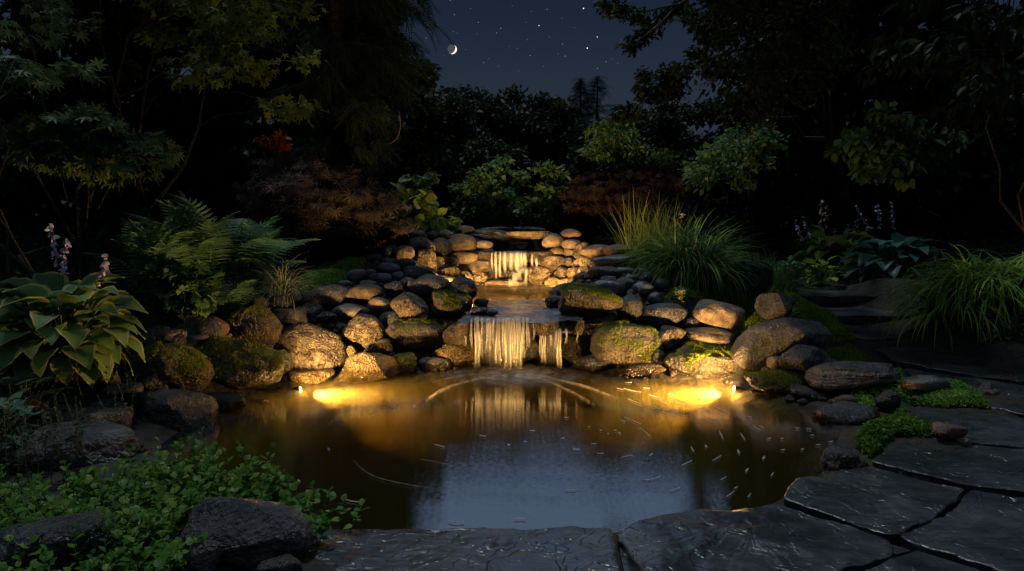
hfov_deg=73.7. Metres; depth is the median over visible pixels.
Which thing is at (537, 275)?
boulder
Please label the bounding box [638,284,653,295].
cobble stone
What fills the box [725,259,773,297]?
angular rock
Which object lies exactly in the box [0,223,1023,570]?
ground
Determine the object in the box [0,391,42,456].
coral bells
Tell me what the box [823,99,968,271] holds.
broadleaf shrub
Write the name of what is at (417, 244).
angular rock
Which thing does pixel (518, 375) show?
foam
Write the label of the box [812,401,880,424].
flat stone
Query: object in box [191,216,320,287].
fern
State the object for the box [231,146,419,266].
weeping maple
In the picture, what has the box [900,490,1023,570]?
flagstone
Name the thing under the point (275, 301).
cobble stone
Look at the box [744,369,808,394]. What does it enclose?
boulder
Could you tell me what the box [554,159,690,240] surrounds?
weeping maple
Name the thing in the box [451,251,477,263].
cobble stone
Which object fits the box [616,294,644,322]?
cobble stone
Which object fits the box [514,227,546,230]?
flat stone
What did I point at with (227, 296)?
fern
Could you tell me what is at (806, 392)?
flat stone
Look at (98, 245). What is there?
undergrowth
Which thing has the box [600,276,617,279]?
cobble stone
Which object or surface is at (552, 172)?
leafy shrub
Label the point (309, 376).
flat stone
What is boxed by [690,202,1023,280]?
undergrowth
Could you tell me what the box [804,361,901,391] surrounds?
flat stone
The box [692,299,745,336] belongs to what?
boulder
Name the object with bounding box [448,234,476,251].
cobble stone
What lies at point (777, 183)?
leafy tree
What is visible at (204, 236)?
fern
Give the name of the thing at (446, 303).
angular rock
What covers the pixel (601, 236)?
moss carpet
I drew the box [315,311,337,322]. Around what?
cobble stone
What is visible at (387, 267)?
cobble stone
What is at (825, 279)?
flowering plant
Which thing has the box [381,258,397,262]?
cobble stone
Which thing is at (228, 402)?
flat stone
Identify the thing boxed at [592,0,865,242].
overhanging tree
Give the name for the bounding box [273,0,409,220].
leafy tree
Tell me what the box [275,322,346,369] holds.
boulder
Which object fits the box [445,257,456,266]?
cobble stone
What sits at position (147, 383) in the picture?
knobbly rock
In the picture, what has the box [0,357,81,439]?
coral bells
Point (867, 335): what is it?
flagstone
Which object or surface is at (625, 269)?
cobble stone
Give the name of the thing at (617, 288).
cobble stone
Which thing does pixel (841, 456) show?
boulder
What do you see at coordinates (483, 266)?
boulder
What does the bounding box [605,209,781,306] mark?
grass clump
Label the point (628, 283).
cobble stone
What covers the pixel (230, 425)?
pond water
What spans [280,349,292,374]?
boulder
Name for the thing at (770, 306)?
angular rock
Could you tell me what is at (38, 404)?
boulder
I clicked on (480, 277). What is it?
boulder
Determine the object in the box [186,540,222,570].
boulder
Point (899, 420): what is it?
creeping plant
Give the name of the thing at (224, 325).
cobble stone
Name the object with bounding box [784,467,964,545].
flagstone
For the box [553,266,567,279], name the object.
boulder
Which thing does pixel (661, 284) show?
cobble stone
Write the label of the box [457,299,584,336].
ledge slab
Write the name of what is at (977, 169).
leafy tree
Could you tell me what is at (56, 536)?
boulder
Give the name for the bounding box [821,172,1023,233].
broadleaf shrub
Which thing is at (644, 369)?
flat stone
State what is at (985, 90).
drooping leaf tree
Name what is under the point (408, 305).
cobble stone
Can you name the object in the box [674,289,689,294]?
flat stone
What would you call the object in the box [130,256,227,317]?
leafy shrub
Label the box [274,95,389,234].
leafy shrub
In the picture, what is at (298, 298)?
cobble stone
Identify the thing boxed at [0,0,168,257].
leafy tree
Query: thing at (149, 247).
fern
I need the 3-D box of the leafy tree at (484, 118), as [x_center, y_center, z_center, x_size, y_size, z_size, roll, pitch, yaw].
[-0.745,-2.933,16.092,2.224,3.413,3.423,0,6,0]
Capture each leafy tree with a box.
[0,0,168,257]
[64,0,261,235]
[179,0,326,215]
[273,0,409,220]
[375,130,461,226]
[379,58,455,215]
[402,84,482,208]
[421,130,541,219]
[444,84,513,170]
[482,83,559,207]
[504,91,585,186]
[544,125,640,210]
[595,103,662,180]
[614,133,728,233]
[627,81,726,225]
[677,119,790,268]
[685,0,819,235]
[710,0,879,231]
[794,0,971,238]
[870,0,1023,232]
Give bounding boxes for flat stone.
[0,420,140,473]
[205,392,247,412]
[287,368,334,384]
[403,266,436,277]
[471,229,515,241]
[480,227,512,231]
[484,279,524,287]
[506,231,551,239]
[511,241,531,244]
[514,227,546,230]
[586,254,637,266]
[618,363,666,376]
[642,303,687,325]
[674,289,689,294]
[787,385,828,400]
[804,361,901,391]
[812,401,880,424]
[900,374,950,393]
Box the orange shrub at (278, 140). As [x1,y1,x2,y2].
[253,128,292,272]
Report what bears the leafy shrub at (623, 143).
on the ground at (398, 471)
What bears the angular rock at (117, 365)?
on the ground at (398, 471)
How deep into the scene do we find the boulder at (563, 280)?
9.11 m
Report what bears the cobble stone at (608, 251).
on the ground at (398, 471)
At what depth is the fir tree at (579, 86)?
16.56 m
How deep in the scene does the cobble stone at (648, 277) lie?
7.86 m
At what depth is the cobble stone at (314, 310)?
7.02 m
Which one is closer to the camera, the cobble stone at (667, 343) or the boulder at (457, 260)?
the cobble stone at (667, 343)
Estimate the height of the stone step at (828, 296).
0.184 m
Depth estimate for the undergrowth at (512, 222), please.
11.33 m
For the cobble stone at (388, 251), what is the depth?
8.53 m
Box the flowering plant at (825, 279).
[794,199,845,286]
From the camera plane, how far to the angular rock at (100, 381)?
5.04 m
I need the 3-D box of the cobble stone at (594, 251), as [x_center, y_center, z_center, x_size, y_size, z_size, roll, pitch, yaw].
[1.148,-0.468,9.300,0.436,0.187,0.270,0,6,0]
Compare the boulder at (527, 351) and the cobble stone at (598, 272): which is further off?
the cobble stone at (598, 272)
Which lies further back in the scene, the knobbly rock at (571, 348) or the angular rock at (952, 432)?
the knobbly rock at (571, 348)
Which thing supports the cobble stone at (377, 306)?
on the ground at (398, 471)
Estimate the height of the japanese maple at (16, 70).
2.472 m
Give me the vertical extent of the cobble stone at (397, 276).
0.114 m
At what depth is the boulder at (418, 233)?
9.01 m
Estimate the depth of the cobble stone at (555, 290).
7.91 m
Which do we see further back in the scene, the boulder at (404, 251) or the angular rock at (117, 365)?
the boulder at (404, 251)
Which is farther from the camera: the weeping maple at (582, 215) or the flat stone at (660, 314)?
the weeping maple at (582, 215)
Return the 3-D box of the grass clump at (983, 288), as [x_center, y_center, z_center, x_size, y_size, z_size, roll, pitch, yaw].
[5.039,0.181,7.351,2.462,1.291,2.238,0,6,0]
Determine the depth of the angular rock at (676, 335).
6.62 m
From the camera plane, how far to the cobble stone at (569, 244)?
9.58 m
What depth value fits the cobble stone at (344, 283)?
7.52 m
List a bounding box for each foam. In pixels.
[488,366,546,377]
[505,367,533,372]
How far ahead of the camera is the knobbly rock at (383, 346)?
6.79 m
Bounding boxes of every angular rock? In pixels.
[74,367,120,387]
[101,382,144,408]
[114,358,121,368]
[120,371,140,380]
[272,307,308,325]
[300,284,347,309]
[338,352,399,384]
[409,237,435,252]
[416,247,437,273]
[428,288,472,318]
[436,256,444,267]
[438,266,459,276]
[567,267,578,278]
[571,255,589,266]
[572,242,588,257]
[658,325,686,349]
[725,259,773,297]
[755,293,794,319]
[778,344,836,375]
[832,395,863,403]
[932,422,967,440]
[977,382,991,391]
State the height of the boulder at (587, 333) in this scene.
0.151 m
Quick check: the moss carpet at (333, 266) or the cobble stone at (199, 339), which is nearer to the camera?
the cobble stone at (199, 339)
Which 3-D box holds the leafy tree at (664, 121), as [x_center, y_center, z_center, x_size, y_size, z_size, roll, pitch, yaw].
[3.400,-2.639,14.062,2.232,3.460,3.569,1,6,12]
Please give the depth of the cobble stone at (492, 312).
6.83 m
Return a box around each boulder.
[0,394,54,432]
[0,510,116,570]
[49,406,133,427]
[120,341,214,391]
[141,325,186,345]
[142,389,218,428]
[165,333,186,345]
[177,324,194,333]
[180,497,314,570]
[182,317,223,337]
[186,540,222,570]
[200,335,285,390]
[226,305,283,348]
[256,554,302,570]
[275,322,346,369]
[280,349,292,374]
[342,313,385,348]
[383,281,403,295]
[386,318,443,351]
[391,352,416,373]
[395,245,414,258]
[406,229,427,239]
[418,357,450,370]
[444,256,459,266]
[457,260,491,273]
[460,270,471,278]
[472,272,487,281]
[473,333,501,368]
[496,333,544,369]
[500,262,527,277]
[523,265,552,284]
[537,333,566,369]
[544,276,559,286]
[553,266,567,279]
[557,278,568,283]
[558,283,622,317]
[578,266,590,272]
[579,328,594,342]
[590,313,618,325]
[590,320,663,366]
[663,340,740,379]
[685,327,736,345]
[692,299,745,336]
[731,317,829,370]
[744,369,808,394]
[820,444,859,470]
[875,389,900,412]
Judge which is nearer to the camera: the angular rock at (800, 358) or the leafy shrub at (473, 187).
the angular rock at (800, 358)
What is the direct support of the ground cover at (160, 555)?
on the ground at (398, 471)
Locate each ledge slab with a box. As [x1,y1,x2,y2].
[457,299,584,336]
[472,248,552,261]
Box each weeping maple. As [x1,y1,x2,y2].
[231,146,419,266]
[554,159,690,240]
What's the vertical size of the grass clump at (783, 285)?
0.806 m
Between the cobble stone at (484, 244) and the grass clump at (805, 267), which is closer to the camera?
the cobble stone at (484, 244)
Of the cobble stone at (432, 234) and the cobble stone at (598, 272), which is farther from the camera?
the cobble stone at (432, 234)
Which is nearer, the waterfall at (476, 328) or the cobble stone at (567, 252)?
the waterfall at (476, 328)
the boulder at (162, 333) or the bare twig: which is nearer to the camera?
the boulder at (162, 333)
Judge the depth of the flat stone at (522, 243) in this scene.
9.92 m
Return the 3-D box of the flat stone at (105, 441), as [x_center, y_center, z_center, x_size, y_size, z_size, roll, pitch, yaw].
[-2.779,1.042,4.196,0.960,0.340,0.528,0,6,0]
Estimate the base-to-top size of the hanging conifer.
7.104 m
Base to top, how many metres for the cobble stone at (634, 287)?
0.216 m
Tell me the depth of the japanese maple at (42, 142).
5.55 m
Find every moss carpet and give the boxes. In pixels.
[287,255,366,293]
[584,235,632,243]
[664,280,780,318]
[736,311,773,337]
[783,291,855,344]
[825,343,870,361]
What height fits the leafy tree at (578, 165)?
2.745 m
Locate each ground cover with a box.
[0,293,203,502]
[0,427,368,570]
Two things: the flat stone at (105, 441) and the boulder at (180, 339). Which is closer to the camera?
the flat stone at (105, 441)
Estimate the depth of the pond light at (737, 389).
5.96 m
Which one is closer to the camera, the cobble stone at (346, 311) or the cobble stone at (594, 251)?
the cobble stone at (346, 311)
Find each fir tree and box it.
[555,77,600,158]
[578,75,614,129]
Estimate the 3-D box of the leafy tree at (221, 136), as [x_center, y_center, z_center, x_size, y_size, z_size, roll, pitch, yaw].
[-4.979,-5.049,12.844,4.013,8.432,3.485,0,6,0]
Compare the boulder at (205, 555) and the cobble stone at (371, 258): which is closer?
the boulder at (205, 555)
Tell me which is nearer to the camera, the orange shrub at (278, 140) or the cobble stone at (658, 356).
the cobble stone at (658, 356)
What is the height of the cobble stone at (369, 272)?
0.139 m
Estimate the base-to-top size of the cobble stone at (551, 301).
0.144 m
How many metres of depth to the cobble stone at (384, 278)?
7.71 m
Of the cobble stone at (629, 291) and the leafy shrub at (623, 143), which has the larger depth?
the leafy shrub at (623, 143)
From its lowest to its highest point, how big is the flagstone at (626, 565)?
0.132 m
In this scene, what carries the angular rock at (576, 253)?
on the angular rock at (580, 260)
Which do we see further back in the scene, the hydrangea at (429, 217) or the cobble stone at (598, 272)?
the hydrangea at (429, 217)
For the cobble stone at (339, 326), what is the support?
on the ground at (398, 471)
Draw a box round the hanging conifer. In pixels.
[230,0,455,243]
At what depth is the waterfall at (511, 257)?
9.35 m
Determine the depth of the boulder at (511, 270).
9.63 m
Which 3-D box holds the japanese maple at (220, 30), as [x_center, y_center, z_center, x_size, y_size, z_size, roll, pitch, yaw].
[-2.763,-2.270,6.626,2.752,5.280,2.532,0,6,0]
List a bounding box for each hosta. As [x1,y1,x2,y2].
[0,223,148,392]
[786,213,884,283]
[836,202,949,284]
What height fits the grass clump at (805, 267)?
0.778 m
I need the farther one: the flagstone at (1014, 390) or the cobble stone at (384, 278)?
the cobble stone at (384, 278)
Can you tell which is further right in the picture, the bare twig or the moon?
the moon
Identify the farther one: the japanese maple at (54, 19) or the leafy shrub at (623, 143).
the leafy shrub at (623, 143)
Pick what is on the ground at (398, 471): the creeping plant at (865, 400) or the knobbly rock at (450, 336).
the creeping plant at (865, 400)
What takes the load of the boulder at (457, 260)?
on the ground at (398, 471)
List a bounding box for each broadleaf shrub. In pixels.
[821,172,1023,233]
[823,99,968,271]
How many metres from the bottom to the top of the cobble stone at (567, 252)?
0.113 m
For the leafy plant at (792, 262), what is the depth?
10.49 m
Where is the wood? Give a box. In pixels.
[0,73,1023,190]
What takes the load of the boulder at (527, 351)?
on the ground at (398, 471)
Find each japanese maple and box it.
[0,0,121,328]
[0,50,107,296]
[2,99,189,314]
[112,0,328,315]
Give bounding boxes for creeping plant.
[850,367,905,406]
[853,405,933,457]
[891,377,990,407]
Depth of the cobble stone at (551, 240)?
9.59 m
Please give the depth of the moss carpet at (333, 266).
7.86 m
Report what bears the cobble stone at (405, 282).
on the ground at (398, 471)
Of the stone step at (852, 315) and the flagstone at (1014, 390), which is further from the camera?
the stone step at (852, 315)
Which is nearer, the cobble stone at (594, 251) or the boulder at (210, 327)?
the boulder at (210, 327)
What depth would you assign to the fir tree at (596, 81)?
17.55 m
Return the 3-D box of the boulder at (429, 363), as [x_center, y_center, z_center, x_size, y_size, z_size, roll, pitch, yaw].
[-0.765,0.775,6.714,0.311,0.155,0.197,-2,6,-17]
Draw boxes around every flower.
[679,214,685,244]
[747,128,755,258]
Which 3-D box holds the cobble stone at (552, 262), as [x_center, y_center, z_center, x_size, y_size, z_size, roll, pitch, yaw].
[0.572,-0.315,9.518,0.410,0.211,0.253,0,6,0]
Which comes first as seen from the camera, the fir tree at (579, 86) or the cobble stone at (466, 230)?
the cobble stone at (466, 230)
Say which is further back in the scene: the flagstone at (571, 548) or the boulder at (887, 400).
the boulder at (887, 400)
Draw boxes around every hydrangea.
[389,182,462,233]
[395,169,440,210]
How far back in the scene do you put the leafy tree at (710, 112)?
12.52 m
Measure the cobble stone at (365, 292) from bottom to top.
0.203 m
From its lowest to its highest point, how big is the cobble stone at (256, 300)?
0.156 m
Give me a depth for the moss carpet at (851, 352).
6.82 m
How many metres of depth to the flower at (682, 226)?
8.30 m
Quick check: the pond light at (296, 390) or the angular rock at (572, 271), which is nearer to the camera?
the pond light at (296, 390)
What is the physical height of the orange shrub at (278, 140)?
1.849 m
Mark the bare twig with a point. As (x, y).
(398, 133)
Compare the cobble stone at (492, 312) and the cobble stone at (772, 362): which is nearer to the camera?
the cobble stone at (772, 362)
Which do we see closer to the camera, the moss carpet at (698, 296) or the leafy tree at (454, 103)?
the moss carpet at (698, 296)
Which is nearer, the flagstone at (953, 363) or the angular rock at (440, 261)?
the flagstone at (953, 363)
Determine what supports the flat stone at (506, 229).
on the ground at (398, 471)
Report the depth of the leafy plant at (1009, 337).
6.67 m
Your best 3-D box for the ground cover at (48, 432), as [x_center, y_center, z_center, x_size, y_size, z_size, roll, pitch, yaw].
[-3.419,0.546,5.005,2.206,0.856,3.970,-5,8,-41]
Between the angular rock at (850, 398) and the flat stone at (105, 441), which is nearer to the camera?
the flat stone at (105, 441)
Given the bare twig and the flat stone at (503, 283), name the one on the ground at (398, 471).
the flat stone at (503, 283)
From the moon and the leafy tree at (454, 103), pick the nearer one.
the leafy tree at (454, 103)
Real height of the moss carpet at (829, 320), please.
0.472 m
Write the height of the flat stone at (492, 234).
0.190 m
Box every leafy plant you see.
[778,255,804,281]
[975,312,1023,342]
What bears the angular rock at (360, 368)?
on the ground at (398, 471)
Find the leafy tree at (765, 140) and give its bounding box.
[677,119,790,268]
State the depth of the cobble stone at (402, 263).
8.18 m
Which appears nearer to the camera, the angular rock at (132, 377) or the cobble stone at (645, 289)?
the angular rock at (132, 377)
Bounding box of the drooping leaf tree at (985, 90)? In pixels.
[853,0,1023,343]
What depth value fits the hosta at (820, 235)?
11.57 m
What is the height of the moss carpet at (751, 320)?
0.460 m
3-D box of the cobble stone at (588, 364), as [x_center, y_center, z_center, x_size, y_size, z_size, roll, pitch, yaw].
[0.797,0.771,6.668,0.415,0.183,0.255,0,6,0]
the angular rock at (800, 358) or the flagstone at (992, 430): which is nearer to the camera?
the flagstone at (992, 430)
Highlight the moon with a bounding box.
[448,44,456,53]
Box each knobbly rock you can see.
[139,376,162,390]
[345,345,356,355]
[369,338,394,353]
[433,344,478,367]
[442,323,472,345]
[470,307,488,314]
[559,336,590,362]
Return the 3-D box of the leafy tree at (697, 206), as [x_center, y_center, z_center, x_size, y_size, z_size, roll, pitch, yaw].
[2.933,-1.711,12.962,2.135,2.243,3.523,1,6,14]
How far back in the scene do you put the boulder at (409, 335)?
6.84 m
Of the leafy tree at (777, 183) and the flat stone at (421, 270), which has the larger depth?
the leafy tree at (777, 183)
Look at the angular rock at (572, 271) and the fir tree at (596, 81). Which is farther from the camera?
the fir tree at (596, 81)
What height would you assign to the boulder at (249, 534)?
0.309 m
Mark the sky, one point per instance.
(567, 53)
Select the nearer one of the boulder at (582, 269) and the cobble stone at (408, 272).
the cobble stone at (408, 272)
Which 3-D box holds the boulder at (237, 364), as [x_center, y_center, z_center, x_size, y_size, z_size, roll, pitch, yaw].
[-2.443,0.666,5.905,1.005,0.501,0.612,0,6,0]
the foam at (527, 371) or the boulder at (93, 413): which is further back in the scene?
the foam at (527, 371)
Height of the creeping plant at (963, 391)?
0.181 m
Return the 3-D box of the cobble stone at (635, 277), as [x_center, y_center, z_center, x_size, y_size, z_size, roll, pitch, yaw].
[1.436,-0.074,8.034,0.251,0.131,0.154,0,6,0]
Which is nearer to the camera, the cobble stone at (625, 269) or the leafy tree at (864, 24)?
the cobble stone at (625, 269)
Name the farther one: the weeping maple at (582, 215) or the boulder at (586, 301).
the weeping maple at (582, 215)
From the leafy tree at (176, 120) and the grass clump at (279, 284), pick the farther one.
the leafy tree at (176, 120)
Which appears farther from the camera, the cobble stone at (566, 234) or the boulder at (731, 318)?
the cobble stone at (566, 234)
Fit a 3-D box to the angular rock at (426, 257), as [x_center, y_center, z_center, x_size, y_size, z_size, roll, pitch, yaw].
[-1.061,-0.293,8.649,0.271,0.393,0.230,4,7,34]
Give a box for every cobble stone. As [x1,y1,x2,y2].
[87,398,126,407]
[186,334,209,343]
[208,316,229,335]
[244,294,268,307]
[265,295,291,308]
[286,291,303,304]
[301,303,325,320]
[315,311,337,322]
[331,303,369,319]
[335,322,345,332]
[337,280,353,287]
[344,283,383,302]
[347,269,366,281]
[359,280,376,284]
[365,253,384,263]
[366,269,375,279]
[366,297,390,315]
[369,273,392,283]
[376,262,400,273]
[379,311,398,328]
[381,245,396,257]
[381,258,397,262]
[390,272,403,280]
[390,292,428,319]
[393,258,417,268]
[399,277,413,288]
[403,269,413,276]
[409,274,449,297]
[426,230,437,239]
[431,238,451,256]
[438,230,453,238]
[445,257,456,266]
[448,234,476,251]
[449,276,477,298]
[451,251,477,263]
[456,225,474,234]
[474,298,488,306]
[476,240,492,249]
[486,309,497,315]
[538,255,565,269]
[542,233,563,249]
[545,295,560,307]
[549,247,563,255]
[549,282,582,295]
[560,229,582,239]
[561,239,581,249]
[563,249,572,255]
[565,257,572,266]
[572,355,613,372]
[573,273,591,280]
[580,244,607,257]
[588,266,622,279]
[589,263,604,266]
[594,279,625,295]
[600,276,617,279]
[603,244,630,255]
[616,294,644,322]
[617,277,634,292]
[618,267,637,273]
[625,274,638,280]
[626,289,632,294]
[631,281,654,294]
[638,267,649,273]
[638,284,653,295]
[639,272,657,284]
[648,292,663,303]
[651,351,665,363]
[654,278,669,290]
[659,331,673,351]
[685,318,698,328]
[766,355,782,369]
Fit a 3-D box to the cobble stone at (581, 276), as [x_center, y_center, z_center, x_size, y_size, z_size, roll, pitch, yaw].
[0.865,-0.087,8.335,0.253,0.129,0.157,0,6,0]
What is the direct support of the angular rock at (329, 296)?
on the ground at (398, 471)
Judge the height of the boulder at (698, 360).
0.350 m
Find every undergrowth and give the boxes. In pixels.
[0,204,387,338]
[16,147,1023,239]
[413,205,731,265]
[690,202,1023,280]
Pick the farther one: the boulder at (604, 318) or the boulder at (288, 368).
the boulder at (604, 318)
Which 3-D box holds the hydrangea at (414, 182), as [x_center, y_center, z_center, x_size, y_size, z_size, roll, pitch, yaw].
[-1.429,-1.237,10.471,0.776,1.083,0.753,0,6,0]
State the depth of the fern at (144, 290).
6.19 m
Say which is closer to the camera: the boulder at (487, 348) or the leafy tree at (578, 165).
the boulder at (487, 348)
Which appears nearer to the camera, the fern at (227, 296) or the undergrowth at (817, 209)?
the fern at (227, 296)
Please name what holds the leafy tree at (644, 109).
on the ground at (398, 471)
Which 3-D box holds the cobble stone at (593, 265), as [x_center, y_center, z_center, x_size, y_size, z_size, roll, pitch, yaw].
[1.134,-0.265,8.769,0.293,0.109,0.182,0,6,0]
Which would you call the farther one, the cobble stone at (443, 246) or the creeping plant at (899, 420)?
the cobble stone at (443, 246)
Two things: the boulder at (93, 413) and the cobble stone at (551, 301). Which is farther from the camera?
the cobble stone at (551, 301)
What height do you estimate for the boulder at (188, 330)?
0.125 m
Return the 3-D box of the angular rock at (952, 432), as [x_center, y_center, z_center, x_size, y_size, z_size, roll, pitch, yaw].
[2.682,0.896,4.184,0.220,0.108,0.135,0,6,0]
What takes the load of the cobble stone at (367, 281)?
on the ground at (398, 471)
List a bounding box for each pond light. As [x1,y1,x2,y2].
[287,386,301,393]
[733,385,746,392]
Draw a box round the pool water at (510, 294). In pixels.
[472,289,550,305]
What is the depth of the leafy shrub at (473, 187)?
11.43 m
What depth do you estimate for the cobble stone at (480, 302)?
7.51 m
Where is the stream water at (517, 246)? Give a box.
[492,245,543,247]
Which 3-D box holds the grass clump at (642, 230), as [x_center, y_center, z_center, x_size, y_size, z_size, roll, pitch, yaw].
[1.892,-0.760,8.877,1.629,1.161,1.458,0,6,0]
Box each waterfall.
[471,318,566,346]
[495,252,537,269]
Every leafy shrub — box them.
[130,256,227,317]
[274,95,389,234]
[447,154,532,228]
[509,159,573,230]
[575,116,678,228]
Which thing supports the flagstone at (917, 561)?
on the ground at (398, 471)
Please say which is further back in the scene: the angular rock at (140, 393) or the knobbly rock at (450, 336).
the knobbly rock at (450, 336)
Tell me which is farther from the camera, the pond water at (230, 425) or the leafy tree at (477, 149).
the leafy tree at (477, 149)
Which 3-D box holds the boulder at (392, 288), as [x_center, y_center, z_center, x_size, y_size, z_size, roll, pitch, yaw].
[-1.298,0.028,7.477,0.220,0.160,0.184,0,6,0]
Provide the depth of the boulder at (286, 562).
2.51 m
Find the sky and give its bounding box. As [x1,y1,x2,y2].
[0,0,1023,177]
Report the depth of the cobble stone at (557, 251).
9.54 m
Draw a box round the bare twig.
[385,113,400,145]
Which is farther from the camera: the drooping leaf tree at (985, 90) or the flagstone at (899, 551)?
the drooping leaf tree at (985, 90)
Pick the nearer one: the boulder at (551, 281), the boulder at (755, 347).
the boulder at (755, 347)
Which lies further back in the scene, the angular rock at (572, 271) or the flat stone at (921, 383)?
the angular rock at (572, 271)
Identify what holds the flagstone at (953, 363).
on the ground at (398, 471)
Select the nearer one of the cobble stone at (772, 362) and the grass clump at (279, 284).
the cobble stone at (772, 362)
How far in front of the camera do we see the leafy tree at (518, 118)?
14.70 m
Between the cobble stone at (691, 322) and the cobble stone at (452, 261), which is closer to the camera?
the cobble stone at (691, 322)
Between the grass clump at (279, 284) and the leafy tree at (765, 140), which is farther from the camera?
the leafy tree at (765, 140)
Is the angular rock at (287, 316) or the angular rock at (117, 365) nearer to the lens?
the angular rock at (117, 365)
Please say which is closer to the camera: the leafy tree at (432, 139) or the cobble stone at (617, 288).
the cobble stone at (617, 288)
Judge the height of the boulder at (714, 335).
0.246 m
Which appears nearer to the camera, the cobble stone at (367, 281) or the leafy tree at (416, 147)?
the cobble stone at (367, 281)
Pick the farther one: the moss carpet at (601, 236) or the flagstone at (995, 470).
the moss carpet at (601, 236)
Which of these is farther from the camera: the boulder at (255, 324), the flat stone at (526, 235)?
the flat stone at (526, 235)
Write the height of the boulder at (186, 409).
0.314 m
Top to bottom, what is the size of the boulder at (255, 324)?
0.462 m
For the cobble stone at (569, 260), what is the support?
on the ground at (398, 471)
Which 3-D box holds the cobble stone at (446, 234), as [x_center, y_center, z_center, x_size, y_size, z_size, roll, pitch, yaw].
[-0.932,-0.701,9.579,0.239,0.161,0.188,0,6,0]
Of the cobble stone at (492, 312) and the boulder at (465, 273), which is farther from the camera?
the boulder at (465, 273)
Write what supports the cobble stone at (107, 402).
on the ground at (398, 471)
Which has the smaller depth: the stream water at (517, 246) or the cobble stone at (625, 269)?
the cobble stone at (625, 269)
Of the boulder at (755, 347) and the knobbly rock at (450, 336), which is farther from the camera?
the knobbly rock at (450, 336)
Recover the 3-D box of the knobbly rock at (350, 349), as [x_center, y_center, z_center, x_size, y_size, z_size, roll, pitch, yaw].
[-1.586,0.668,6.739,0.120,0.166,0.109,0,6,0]
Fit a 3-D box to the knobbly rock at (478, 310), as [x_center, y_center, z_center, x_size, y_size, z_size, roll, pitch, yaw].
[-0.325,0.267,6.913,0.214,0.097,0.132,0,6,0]
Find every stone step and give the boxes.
[791,282,878,306]
[823,307,913,323]
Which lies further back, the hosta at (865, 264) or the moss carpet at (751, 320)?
the hosta at (865, 264)
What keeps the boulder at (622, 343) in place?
on the ground at (398, 471)
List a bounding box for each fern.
[84,214,206,293]
[114,190,253,275]
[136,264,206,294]
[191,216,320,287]
[200,279,281,316]
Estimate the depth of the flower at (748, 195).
9.20 m
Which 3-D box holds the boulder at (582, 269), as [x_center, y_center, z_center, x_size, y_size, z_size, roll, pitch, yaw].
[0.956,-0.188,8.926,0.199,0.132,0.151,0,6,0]
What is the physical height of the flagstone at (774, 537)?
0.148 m
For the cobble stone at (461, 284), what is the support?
on the ground at (398, 471)
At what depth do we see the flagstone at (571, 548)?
2.83 m
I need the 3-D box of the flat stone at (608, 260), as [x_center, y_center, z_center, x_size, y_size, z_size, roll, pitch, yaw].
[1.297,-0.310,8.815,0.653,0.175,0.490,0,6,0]
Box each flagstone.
[304,526,620,570]
[617,504,892,570]
[620,548,634,570]
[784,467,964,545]
[847,329,905,340]
[865,551,979,570]
[872,442,1023,496]
[875,347,1023,384]
[893,545,910,556]
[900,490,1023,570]
[905,368,1023,417]
[905,410,1023,448]
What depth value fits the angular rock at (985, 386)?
5.22 m
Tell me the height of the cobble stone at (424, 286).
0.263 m
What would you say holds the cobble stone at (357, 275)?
on the ground at (398, 471)
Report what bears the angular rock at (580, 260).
on the ground at (398, 471)
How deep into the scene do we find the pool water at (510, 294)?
8.91 m
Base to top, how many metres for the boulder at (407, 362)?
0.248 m
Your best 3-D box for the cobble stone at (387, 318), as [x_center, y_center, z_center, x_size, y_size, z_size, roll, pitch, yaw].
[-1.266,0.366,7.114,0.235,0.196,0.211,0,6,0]
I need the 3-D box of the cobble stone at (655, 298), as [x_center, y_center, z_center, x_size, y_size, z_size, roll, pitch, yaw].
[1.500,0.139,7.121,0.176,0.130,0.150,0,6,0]
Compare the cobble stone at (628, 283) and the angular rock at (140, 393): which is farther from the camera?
the cobble stone at (628, 283)
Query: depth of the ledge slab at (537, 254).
9.47 m
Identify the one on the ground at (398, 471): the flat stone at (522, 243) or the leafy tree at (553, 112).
the leafy tree at (553, 112)
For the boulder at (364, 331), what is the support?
on the ground at (398, 471)
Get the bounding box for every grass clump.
[234,254,327,309]
[604,185,708,269]
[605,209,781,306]
[735,246,818,294]
[767,255,839,276]
[868,243,1023,351]
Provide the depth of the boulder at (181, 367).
5.26 m
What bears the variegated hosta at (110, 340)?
on the ground at (398, 471)

